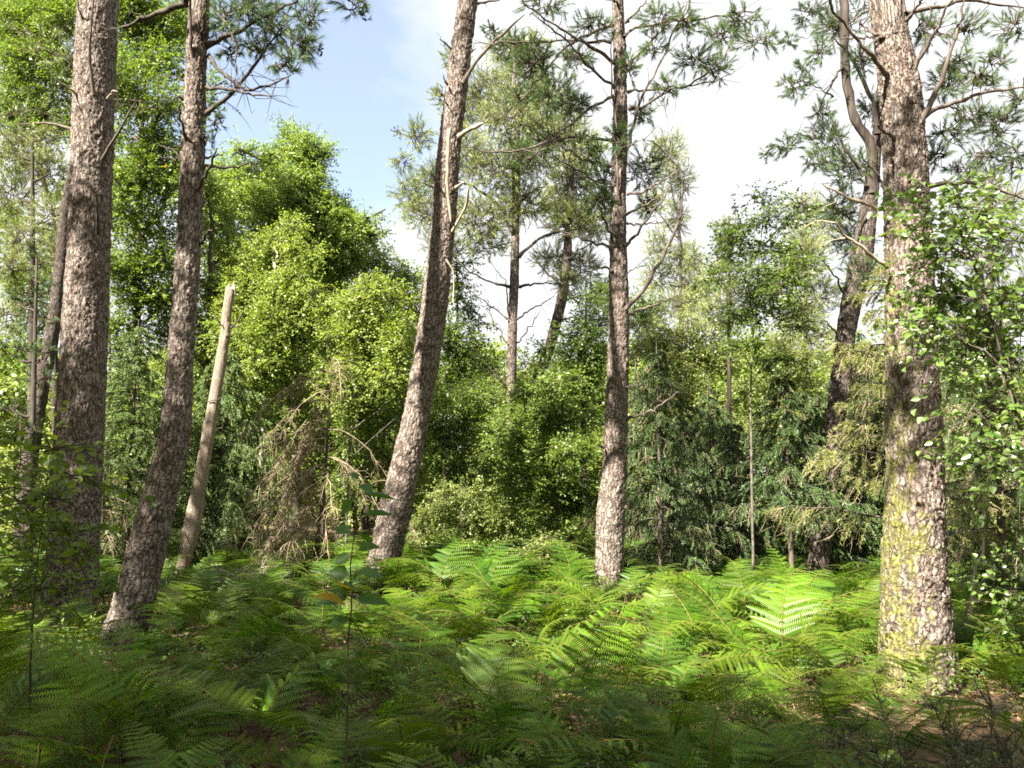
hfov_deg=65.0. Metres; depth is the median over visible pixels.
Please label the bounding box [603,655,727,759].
bracken fern
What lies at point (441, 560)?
bracken
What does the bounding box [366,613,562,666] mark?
bracken fern
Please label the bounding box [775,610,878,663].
bracken fern
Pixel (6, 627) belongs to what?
bracken fern
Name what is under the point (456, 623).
bracken fern
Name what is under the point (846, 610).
bracken fern
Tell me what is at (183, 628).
bracken fern
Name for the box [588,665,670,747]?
bracken fern
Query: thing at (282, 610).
bracken fern
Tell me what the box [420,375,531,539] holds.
broadleaf tree
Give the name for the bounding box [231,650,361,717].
bracken fern
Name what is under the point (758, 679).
bracken fern
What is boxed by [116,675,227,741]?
bracken fern
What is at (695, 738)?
bracken fern
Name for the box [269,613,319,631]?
bracken fern
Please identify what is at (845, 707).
bracken fern
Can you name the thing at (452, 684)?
bracken fern
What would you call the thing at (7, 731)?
bracken fern
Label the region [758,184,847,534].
birch tree
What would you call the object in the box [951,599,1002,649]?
bracken fern
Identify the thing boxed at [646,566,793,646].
bracken fern
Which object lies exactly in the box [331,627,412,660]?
bracken fern
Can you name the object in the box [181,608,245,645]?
bracken fern
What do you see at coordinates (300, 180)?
oak tree
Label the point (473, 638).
bracken fern
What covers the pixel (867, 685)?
bracken fern
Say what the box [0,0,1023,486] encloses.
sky
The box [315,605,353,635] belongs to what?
bracken fern
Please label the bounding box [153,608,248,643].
bracken fern
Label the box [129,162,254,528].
oak tree
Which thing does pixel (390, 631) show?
bracken fern
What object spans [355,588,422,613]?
bracken fern
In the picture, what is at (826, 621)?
bracken fern
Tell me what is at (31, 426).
pine tree
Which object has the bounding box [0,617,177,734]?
bracken fern
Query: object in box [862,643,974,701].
bracken fern
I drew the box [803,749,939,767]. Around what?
bracken fern
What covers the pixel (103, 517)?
dead spruce
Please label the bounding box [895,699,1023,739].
bracken fern
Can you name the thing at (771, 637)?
bracken fern
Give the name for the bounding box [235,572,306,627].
bracken fern
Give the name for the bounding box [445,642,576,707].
bracken fern
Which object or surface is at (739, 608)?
bracken fern
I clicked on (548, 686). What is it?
bracken fern
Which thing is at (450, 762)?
bracken fern
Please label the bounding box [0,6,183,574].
pine tree
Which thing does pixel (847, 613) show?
bracken fern
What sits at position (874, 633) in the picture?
bracken fern
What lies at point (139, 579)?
pine tree
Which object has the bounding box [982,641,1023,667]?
bracken fern
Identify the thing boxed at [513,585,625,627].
bracken fern
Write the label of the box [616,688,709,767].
bracken fern
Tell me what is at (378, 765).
bracken fern
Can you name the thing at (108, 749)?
dead stalk
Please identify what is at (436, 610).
bracken fern
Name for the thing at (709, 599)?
bracken fern
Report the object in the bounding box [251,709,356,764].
bracken fern
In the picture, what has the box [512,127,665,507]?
pine tree
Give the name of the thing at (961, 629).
bracken fern
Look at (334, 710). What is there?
undergrowth
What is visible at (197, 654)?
bracken fern
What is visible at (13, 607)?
bracken fern
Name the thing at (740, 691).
bracken fern
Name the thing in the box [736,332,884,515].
birch tree
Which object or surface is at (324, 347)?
oak tree
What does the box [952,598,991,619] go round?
bracken fern
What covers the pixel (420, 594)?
bracken fern
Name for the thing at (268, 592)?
bracken fern
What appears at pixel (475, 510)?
shrub
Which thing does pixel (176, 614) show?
bracken fern
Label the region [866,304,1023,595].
spruce tree
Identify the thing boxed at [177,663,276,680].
bracken fern
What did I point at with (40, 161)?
pine tree
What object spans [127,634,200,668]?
bracken fern
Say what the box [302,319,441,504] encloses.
broadleaf tree
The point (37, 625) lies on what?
bracken fern
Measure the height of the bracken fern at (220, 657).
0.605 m
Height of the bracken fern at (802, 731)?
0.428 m
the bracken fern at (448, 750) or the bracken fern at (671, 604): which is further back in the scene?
the bracken fern at (671, 604)
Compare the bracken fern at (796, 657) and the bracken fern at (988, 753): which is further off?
the bracken fern at (796, 657)
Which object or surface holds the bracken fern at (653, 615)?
on the ground
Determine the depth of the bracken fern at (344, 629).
7.12 m
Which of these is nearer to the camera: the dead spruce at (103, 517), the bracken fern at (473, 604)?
the bracken fern at (473, 604)
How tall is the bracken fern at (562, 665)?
0.801 m
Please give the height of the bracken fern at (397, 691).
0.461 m
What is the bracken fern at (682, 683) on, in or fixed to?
on the ground
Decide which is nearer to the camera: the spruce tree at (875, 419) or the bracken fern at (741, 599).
the bracken fern at (741, 599)
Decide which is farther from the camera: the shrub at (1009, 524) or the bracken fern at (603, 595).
the shrub at (1009, 524)
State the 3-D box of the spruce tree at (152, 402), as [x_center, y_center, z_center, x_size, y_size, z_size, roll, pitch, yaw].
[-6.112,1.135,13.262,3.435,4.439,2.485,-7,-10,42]
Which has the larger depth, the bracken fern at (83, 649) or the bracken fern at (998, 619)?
the bracken fern at (998, 619)
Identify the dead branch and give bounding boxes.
[958,600,986,665]
[964,537,984,667]
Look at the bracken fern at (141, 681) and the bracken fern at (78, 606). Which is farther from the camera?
the bracken fern at (78, 606)
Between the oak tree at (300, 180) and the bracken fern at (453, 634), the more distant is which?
the oak tree at (300, 180)
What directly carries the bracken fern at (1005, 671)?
on the ground
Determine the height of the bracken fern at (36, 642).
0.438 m
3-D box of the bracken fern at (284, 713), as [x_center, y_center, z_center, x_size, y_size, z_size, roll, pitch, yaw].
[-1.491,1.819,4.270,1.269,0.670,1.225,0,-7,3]
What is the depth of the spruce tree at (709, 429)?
14.42 m
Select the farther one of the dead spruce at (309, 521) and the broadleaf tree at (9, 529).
the broadleaf tree at (9, 529)
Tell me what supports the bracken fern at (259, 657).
on the ground
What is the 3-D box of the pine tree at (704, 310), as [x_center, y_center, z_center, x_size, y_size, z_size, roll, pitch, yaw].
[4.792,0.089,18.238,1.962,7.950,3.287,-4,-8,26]
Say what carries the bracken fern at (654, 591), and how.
on the ground
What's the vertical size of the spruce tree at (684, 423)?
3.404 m
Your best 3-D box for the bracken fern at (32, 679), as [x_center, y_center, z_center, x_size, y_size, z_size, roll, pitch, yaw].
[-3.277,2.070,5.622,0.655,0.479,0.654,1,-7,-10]
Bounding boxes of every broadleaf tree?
[0,373,57,552]
[102,332,182,557]
[140,346,232,525]
[225,388,405,567]
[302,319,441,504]
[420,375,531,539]
[423,248,506,536]
[453,339,580,496]
[473,361,604,592]
[518,269,666,539]
[626,368,774,521]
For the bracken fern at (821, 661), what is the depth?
5.49 m
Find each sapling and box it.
[0,400,158,767]
[314,472,395,767]
[949,510,1023,677]
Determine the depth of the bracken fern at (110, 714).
3.97 m
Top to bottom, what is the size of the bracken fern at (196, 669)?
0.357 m
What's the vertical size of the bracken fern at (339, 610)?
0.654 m
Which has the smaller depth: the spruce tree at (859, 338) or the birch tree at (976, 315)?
the birch tree at (976, 315)
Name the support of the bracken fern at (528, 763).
on the ground
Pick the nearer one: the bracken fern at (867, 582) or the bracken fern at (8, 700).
the bracken fern at (8, 700)
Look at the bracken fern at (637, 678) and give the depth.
5.92 m
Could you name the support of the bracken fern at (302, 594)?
on the ground
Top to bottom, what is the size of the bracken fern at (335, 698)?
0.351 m
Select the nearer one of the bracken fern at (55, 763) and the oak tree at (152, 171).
the bracken fern at (55, 763)
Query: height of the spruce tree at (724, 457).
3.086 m
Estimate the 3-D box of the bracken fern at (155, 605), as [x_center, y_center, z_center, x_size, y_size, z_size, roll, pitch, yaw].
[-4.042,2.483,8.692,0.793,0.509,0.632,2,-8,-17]
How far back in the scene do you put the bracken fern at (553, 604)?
8.51 m
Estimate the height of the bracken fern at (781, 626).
0.877 m
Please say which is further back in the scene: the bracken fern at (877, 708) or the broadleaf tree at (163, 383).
the broadleaf tree at (163, 383)
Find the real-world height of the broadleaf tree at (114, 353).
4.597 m
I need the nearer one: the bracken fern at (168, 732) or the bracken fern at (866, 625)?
the bracken fern at (168, 732)
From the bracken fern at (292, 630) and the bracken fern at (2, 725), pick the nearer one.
the bracken fern at (2, 725)
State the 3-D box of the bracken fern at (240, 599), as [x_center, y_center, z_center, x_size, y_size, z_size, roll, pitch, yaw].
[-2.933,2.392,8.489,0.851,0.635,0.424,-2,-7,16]
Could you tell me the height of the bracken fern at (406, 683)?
0.676 m
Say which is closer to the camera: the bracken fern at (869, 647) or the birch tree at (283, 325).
the bracken fern at (869, 647)
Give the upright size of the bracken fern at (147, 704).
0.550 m
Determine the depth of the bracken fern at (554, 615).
7.23 m
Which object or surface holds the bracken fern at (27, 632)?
on the ground
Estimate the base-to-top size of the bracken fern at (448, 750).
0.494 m
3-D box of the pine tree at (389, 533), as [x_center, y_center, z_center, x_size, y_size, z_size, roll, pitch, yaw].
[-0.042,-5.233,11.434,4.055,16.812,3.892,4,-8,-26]
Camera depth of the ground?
5.58 m
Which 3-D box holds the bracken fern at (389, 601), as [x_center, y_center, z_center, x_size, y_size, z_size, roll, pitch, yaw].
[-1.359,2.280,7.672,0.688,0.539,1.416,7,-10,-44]
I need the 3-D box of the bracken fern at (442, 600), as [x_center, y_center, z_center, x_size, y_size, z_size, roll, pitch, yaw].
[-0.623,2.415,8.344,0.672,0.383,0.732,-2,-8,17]
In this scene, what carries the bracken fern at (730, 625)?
on the ground
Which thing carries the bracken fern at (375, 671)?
on the ground
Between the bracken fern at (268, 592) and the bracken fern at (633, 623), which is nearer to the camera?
the bracken fern at (633, 623)
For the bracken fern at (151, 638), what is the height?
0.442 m
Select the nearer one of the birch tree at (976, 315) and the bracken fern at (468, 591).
the birch tree at (976, 315)
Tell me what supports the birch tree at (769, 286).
on the ground
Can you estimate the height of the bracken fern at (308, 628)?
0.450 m
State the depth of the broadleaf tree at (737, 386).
19.85 m
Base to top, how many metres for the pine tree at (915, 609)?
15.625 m
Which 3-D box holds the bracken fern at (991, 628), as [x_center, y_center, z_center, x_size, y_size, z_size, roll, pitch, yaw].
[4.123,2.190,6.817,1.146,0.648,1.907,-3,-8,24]
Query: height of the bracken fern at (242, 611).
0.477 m
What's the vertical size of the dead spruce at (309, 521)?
3.626 m
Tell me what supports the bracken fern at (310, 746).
on the ground
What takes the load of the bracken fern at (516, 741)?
on the ground
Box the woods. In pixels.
[0,261,1023,537]
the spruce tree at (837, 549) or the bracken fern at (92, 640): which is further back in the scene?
the spruce tree at (837, 549)
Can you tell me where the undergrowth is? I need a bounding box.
[0,563,1023,767]
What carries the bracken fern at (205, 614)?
on the ground
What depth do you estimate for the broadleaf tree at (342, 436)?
15.59 m
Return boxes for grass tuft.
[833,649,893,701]
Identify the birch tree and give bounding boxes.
[193,353,339,517]
[195,206,346,543]
[291,262,465,550]
[629,284,755,468]
[687,178,842,578]
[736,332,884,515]
[841,165,1023,527]
[938,318,1023,542]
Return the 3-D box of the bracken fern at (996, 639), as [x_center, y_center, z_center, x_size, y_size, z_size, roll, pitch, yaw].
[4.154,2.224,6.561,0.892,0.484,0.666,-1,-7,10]
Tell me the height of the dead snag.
4.944 m
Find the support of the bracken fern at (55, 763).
on the ground
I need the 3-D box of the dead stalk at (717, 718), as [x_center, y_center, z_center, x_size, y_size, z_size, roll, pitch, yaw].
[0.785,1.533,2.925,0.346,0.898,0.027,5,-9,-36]
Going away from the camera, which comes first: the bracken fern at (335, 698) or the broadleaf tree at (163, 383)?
the bracken fern at (335, 698)
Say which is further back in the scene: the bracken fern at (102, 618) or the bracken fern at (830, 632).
the bracken fern at (102, 618)
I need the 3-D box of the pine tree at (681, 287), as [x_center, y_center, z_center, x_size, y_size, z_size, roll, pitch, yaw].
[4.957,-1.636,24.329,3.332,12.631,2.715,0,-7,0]
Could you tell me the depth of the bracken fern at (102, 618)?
8.88 m
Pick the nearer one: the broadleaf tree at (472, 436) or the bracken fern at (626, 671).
the bracken fern at (626, 671)
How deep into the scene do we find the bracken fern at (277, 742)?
4.03 m
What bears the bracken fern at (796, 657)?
on the ground
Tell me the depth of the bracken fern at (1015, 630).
6.71 m
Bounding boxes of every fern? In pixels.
[0,599,17,627]
[0,605,82,692]
[0,613,115,730]
[0,616,78,650]
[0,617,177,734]
[0,619,221,764]
[0,646,62,687]
[0,651,213,763]
[0,666,123,765]
[0,703,148,767]
[0,717,8,745]
[0,738,32,762]
[1,596,21,614]
[1,713,98,753]
[2,608,58,628]
[5,652,71,712]
[5,655,172,754]
[7,635,69,670]
[8,612,63,646]
[9,601,83,634]
[37,623,87,638]
[49,597,106,636]
[72,574,211,638]
[72,624,129,653]
[79,676,242,758]
[82,604,108,626]
[83,705,300,767]
[91,680,281,766]
[99,591,175,617]
[100,658,217,727]
[116,663,357,744]
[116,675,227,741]
[121,718,228,767]
[122,620,174,675]
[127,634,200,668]
[129,589,236,662]
[146,625,262,669]
[148,643,374,767]
[149,622,206,648]
[152,660,229,676]
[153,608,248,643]
[156,562,282,620]
[162,584,285,660]
[166,633,244,682]
[173,639,261,721]
[173,657,245,691]
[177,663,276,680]
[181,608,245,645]
[183,601,318,664]
[191,718,374,767]
[193,620,383,667]
[195,601,274,658]
[199,577,265,629]
[201,600,323,625]
[207,556,304,605]
[207,579,320,629]
[213,634,305,658]
[216,730,365,767]
[222,636,293,697]
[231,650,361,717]
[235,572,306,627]
[238,680,391,740]
[239,616,307,666]
[240,635,423,719]
[246,589,407,664]
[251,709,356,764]
[263,621,461,733]
[264,630,339,676]
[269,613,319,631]
[270,581,400,659]
[272,698,376,766]
[277,640,343,670]
[286,642,383,698]
[296,603,353,616]
[297,634,410,702]
[301,610,432,656]
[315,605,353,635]
[316,715,471,767]
[317,689,464,761]
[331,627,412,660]
[332,646,437,707]
[335,612,508,687]
[339,604,523,669]
[343,585,401,620]
[343,596,433,646]
[344,662,436,716]
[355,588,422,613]
[359,752,422,767]
[363,604,478,651]
[363,654,421,687]
[365,641,561,767]
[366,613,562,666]
[374,587,466,638]
[381,687,565,766]
[382,588,456,639]
[383,609,511,754]
[389,656,522,711]
[392,741,531,767]
[393,679,505,767]
[407,573,487,612]
[411,600,501,620]
[415,654,555,711]
[419,594,468,616]
[422,578,500,613]
[423,592,524,643]
[427,604,566,652]
[428,618,627,696]
[428,630,500,679]
[445,570,553,629]
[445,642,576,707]
[457,601,644,747]
[460,589,580,655]
[473,671,610,750]
[477,592,584,643]
[479,654,611,704]
[488,674,651,767]
[496,679,688,767]
[497,569,586,637]
[499,604,641,648]
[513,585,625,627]
[521,594,597,650]
[521,616,579,669]
[524,591,584,619]
[538,622,653,676]
[538,740,642,767]
[540,580,676,629]
[543,588,628,633]
[546,739,584,767]
[551,622,657,660]
[551,625,689,705]
[561,605,731,666]
[565,678,673,742]
[565,694,881,767]
[570,579,645,625]
[573,639,688,685]
[581,597,662,645]
[586,701,780,765]
[588,611,734,707]
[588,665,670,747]
[597,660,797,732]
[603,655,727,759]
[604,575,700,642]
[606,586,740,682]
[607,600,746,653]
[610,627,777,708]
[613,672,806,760]
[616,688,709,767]
[621,590,680,636]
[621,661,733,724]
[631,573,795,665]
[637,595,725,621]
[642,564,797,672]
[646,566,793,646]
[671,586,816,671]
[690,620,817,702]
[691,593,774,619]
[694,568,886,684]
[699,704,879,767]
[704,716,876,767]
[711,668,838,717]
[712,569,839,645]
[717,560,806,642]
[721,684,866,753]
[727,542,840,611]
[729,609,849,673]
[741,619,775,642]
[753,585,813,663]
[761,689,875,732]
[762,590,880,699]
[763,623,876,676]
[763,633,875,706]
[769,631,851,686]
[770,664,897,754]
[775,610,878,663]
[794,596,877,631]
[796,596,878,625]
[799,604,879,661]
[802,607,878,628]
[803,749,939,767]
[804,639,894,694]
[807,608,994,665]
[818,615,878,653]
[834,684,911,731]
[838,673,901,703]
[839,709,986,766]
[851,568,879,628]
[856,609,981,642]
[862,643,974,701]
[874,683,928,719]
[875,729,1022,767]
[876,619,999,653]
[886,752,1020,767]
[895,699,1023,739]
[906,645,1023,708]
[908,695,1022,739]
[909,654,1023,719]
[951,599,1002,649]
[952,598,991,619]
[953,591,1023,669]
[953,605,1023,674]
[954,606,1023,659]
[955,631,1022,678]
[956,642,1023,666]
[957,590,1023,621]
[958,635,1023,652]
[958,650,1023,691]
[960,666,1023,696]
[964,614,1023,628]
[976,603,1023,643]
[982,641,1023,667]
[984,730,1023,757]
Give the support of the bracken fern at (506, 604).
on the ground
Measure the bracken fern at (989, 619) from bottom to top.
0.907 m
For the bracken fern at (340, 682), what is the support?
on the ground
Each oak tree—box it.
[0,0,76,433]
[59,0,240,515]
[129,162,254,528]
[151,264,350,529]
[200,109,399,535]
[323,227,426,541]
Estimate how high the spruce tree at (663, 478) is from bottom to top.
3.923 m
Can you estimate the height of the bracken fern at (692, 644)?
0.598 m
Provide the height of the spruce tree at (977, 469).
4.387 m
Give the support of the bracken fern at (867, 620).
on the ground
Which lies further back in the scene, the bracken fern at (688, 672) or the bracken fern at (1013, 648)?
the bracken fern at (1013, 648)
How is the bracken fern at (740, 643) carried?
on the ground
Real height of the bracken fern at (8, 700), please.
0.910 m
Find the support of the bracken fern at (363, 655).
on the ground
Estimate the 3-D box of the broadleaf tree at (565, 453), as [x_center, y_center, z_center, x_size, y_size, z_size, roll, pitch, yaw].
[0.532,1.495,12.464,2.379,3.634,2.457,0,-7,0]
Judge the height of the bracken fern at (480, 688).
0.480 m
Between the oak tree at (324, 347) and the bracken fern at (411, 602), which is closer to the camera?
the bracken fern at (411, 602)
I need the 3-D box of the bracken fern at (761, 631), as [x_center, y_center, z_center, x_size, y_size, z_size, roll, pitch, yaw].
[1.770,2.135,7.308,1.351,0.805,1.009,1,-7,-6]
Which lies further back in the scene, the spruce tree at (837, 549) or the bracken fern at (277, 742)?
the spruce tree at (837, 549)
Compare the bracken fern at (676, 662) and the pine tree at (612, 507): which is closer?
the bracken fern at (676, 662)
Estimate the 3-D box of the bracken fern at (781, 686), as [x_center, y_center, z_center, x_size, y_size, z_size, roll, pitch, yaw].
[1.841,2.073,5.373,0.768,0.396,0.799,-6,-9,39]
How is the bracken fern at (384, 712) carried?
on the ground
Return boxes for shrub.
[405,473,535,558]
[496,527,593,596]
[944,439,1023,614]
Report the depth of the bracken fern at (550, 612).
7.50 m
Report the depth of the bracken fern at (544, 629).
6.61 m
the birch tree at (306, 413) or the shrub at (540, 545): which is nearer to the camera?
the shrub at (540, 545)
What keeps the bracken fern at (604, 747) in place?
on the ground
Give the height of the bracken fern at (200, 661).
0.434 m
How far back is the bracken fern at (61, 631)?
8.06 m
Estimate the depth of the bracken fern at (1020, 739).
3.99 m
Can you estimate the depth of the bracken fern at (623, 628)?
6.62 m
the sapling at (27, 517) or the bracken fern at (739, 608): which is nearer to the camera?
the sapling at (27, 517)
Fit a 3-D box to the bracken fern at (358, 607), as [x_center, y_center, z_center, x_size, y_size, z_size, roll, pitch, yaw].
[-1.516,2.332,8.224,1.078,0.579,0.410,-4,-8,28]
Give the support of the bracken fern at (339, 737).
on the ground
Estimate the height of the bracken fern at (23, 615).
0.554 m
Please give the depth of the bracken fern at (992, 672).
6.03 m
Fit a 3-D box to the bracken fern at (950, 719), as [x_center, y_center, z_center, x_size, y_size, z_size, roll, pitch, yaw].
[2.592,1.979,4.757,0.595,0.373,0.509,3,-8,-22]
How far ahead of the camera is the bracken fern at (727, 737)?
3.88 m
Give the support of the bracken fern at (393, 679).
on the ground
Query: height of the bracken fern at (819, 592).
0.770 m
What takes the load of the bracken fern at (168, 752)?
on the ground
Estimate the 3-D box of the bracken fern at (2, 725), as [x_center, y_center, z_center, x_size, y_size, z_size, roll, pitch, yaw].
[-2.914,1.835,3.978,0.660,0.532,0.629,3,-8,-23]
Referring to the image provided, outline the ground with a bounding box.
[0,496,1023,767]
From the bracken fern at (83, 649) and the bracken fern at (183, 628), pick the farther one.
the bracken fern at (183, 628)
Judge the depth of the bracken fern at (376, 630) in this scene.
7.00 m
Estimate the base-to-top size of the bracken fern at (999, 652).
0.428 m
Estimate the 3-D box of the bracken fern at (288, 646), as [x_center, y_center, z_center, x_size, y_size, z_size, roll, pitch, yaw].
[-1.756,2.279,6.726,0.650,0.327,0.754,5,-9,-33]
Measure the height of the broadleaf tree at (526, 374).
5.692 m
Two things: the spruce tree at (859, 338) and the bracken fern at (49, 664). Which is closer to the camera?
the bracken fern at (49, 664)
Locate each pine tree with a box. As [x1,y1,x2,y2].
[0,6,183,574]
[0,118,69,538]
[0,246,60,569]
[36,0,136,631]
[90,0,373,658]
[342,0,524,610]
[382,23,600,535]
[458,0,789,613]
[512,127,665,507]
[629,125,724,528]
[680,214,758,547]
[758,0,932,598]
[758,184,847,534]
[802,0,1023,694]
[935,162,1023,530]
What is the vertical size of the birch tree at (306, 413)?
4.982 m
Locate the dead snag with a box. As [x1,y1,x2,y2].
[174,281,247,584]
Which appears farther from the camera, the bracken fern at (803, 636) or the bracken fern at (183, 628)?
the bracken fern at (183, 628)
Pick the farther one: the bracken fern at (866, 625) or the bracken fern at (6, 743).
the bracken fern at (866, 625)
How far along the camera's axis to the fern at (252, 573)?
10.02 m
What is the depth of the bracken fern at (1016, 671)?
5.29 m
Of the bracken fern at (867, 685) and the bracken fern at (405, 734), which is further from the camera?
the bracken fern at (867, 685)
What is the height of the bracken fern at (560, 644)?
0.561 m
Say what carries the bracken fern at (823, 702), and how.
on the ground
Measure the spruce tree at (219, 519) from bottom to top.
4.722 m
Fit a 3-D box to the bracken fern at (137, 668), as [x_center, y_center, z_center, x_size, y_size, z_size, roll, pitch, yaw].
[-2.487,1.880,4.648,0.774,0.593,1.350,4,-8,-31]
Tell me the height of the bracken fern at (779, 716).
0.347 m
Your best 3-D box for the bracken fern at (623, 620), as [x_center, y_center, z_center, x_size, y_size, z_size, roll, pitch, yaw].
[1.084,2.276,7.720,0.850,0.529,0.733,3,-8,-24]
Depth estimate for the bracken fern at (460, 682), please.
4.87 m
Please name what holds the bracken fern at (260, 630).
on the ground
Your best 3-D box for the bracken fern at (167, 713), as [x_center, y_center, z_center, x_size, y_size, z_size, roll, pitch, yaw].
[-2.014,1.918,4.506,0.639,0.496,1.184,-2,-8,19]
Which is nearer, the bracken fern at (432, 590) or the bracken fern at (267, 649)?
the bracken fern at (267, 649)
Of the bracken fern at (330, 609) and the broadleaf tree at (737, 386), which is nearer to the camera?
the bracken fern at (330, 609)
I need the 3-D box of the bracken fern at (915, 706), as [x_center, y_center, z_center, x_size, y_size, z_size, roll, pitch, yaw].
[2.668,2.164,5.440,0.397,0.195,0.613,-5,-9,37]
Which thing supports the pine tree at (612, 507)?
on the ground
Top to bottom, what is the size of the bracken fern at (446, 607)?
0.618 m
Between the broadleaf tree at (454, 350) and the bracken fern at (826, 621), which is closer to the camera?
the bracken fern at (826, 621)
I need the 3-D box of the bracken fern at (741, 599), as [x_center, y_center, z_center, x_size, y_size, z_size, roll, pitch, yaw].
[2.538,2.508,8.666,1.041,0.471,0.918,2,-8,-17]
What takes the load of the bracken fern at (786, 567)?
on the ground
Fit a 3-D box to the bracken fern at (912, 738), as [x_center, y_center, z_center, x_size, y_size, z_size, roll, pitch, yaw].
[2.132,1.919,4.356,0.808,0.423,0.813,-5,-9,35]
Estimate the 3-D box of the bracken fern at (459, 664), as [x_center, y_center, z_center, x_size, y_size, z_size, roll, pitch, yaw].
[-0.353,1.896,5.158,0.939,0.752,1.255,1,-7,-11]
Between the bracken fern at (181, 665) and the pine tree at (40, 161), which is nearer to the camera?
the bracken fern at (181, 665)
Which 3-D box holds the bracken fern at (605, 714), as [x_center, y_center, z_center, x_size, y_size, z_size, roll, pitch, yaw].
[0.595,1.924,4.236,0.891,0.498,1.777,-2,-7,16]
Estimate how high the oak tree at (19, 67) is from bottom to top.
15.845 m
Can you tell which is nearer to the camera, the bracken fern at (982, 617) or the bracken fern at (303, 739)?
the bracken fern at (303, 739)
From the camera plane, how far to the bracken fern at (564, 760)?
3.67 m
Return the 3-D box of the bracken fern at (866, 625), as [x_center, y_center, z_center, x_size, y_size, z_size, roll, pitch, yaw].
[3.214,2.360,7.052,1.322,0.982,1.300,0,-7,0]
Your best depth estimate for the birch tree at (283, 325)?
15.98 m
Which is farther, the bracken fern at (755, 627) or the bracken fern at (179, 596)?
the bracken fern at (179, 596)
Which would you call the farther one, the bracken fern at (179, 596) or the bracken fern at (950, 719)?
the bracken fern at (179, 596)
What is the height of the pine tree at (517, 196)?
12.704 m
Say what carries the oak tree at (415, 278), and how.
on the ground
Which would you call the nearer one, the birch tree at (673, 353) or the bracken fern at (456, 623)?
the bracken fern at (456, 623)
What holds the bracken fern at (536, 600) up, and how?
on the ground
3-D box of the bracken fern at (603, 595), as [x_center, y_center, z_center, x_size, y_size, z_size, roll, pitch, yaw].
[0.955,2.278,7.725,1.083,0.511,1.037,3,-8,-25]
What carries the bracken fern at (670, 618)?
on the ground
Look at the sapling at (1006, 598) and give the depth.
5.60 m
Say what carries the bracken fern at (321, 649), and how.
on the ground
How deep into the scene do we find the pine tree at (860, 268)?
12.51 m
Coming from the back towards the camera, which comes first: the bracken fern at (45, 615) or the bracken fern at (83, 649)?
the bracken fern at (45, 615)
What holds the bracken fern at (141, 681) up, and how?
on the ground
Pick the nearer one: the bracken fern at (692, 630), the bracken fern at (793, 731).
the bracken fern at (793, 731)
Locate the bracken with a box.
[0,518,1023,629]
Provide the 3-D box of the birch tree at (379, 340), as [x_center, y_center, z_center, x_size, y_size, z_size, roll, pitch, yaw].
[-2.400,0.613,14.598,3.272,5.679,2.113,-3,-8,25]
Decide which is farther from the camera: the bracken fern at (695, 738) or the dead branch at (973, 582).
the dead branch at (973, 582)
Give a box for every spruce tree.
[100,319,227,583]
[166,351,303,574]
[583,342,751,591]
[625,407,728,562]
[653,384,775,557]
[668,417,807,588]
[708,370,881,575]
[755,264,1017,566]
[760,398,883,598]
[778,333,974,574]
[830,380,885,573]
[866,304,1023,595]
[940,262,1023,624]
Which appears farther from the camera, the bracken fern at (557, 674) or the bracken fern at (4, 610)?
the bracken fern at (4, 610)
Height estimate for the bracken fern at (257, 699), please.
0.469 m
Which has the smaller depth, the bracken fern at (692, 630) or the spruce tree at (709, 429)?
the bracken fern at (692, 630)
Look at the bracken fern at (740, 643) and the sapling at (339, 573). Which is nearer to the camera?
the sapling at (339, 573)
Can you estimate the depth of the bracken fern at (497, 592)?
8.09 m
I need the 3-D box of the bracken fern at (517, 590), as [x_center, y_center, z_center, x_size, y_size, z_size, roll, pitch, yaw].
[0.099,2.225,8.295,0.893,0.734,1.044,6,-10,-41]
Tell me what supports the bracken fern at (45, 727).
on the ground
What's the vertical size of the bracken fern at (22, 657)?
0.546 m
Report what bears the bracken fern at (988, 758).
on the ground
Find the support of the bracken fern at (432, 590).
on the ground
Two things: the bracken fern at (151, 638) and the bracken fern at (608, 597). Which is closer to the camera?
the bracken fern at (151, 638)
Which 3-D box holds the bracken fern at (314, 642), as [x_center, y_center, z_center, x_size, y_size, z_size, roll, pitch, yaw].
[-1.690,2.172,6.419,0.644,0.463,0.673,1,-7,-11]
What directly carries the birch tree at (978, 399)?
on the ground
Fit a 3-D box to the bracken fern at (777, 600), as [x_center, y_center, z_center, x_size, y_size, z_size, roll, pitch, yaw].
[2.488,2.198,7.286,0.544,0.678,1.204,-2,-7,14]
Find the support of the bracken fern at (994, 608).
on the ground
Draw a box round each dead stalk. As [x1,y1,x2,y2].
[101,734,119,767]
[708,671,750,767]
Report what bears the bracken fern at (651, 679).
on the ground
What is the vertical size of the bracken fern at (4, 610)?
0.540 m
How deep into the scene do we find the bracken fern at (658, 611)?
8.36 m
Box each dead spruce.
[100,446,135,585]
[211,357,426,594]
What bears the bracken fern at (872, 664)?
on the ground
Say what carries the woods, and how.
on the ground
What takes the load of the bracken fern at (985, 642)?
on the ground
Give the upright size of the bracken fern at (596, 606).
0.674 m
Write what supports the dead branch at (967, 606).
on the ground
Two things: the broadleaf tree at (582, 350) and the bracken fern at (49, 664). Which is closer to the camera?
the bracken fern at (49, 664)
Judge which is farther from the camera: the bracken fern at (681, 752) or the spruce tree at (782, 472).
the spruce tree at (782, 472)
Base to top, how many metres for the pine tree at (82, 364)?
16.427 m

